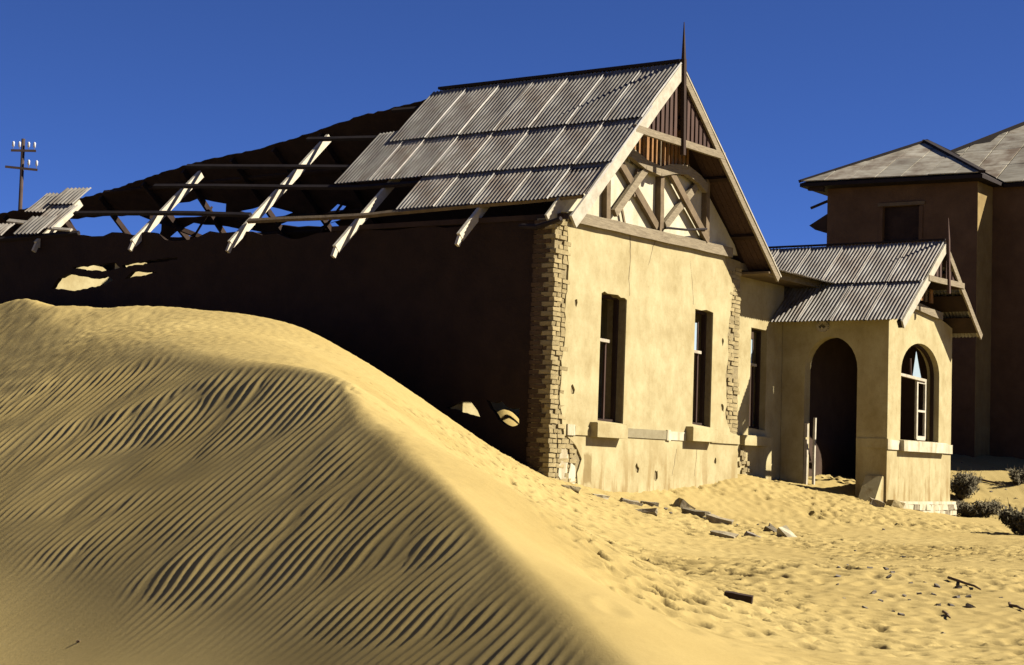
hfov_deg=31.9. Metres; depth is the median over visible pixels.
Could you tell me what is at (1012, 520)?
dry shrub
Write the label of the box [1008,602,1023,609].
stick
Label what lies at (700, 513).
rubble block
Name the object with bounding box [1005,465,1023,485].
dry shrub
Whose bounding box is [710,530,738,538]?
rubble block
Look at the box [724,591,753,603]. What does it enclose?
timber offcut
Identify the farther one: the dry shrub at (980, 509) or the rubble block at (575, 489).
the dry shrub at (980, 509)
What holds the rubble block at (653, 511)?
on the sand ground
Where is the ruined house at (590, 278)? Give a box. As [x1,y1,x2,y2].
[0,22,982,516]
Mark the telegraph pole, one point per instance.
(22, 150)
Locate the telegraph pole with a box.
[5,139,37,209]
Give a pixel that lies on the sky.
(109, 94)
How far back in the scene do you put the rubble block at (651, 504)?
31.10 m
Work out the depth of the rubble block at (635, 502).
30.32 m
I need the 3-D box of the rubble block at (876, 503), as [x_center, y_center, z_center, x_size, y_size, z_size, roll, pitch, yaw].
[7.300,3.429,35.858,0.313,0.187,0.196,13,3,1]
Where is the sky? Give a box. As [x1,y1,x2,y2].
[0,0,1023,248]
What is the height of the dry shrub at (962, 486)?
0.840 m
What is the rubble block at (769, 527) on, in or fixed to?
on the sand ground
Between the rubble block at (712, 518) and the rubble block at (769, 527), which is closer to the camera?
the rubble block at (769, 527)
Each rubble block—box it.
[561,485,580,493]
[591,493,609,498]
[620,497,643,505]
[635,508,657,515]
[640,501,658,506]
[673,498,695,508]
[681,508,710,516]
[706,514,733,524]
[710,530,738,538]
[744,531,760,536]
[764,523,776,532]
[777,525,796,536]
[869,497,884,506]
[886,500,904,507]
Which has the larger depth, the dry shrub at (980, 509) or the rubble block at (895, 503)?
the dry shrub at (980, 509)
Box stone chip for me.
[965,603,974,607]
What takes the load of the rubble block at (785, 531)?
on the sand ground
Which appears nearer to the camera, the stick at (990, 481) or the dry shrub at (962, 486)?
the dry shrub at (962, 486)
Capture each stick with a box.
[947,576,980,589]
[977,478,1003,485]
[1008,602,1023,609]
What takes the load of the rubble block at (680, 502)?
on the sand ground
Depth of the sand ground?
17.89 m
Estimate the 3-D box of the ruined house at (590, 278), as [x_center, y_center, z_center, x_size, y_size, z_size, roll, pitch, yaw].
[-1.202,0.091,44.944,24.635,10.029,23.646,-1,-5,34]
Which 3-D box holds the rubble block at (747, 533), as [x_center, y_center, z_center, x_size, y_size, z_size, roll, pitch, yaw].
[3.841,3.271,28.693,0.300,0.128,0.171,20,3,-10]
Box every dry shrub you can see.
[950,467,984,498]
[955,497,1006,517]
[998,497,1023,534]
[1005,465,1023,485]
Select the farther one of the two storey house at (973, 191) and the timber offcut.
the two storey house at (973, 191)
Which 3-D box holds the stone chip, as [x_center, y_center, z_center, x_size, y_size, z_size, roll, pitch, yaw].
[4.542,2.719,17.760,0.096,0.048,0.064,28,-6,7]
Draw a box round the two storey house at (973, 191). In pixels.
[798,122,1023,458]
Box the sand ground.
[0,299,1023,664]
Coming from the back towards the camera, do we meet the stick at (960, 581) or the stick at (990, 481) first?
the stick at (990, 481)
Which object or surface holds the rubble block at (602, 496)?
on the sand ground
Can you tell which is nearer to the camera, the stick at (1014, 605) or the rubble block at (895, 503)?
the stick at (1014, 605)

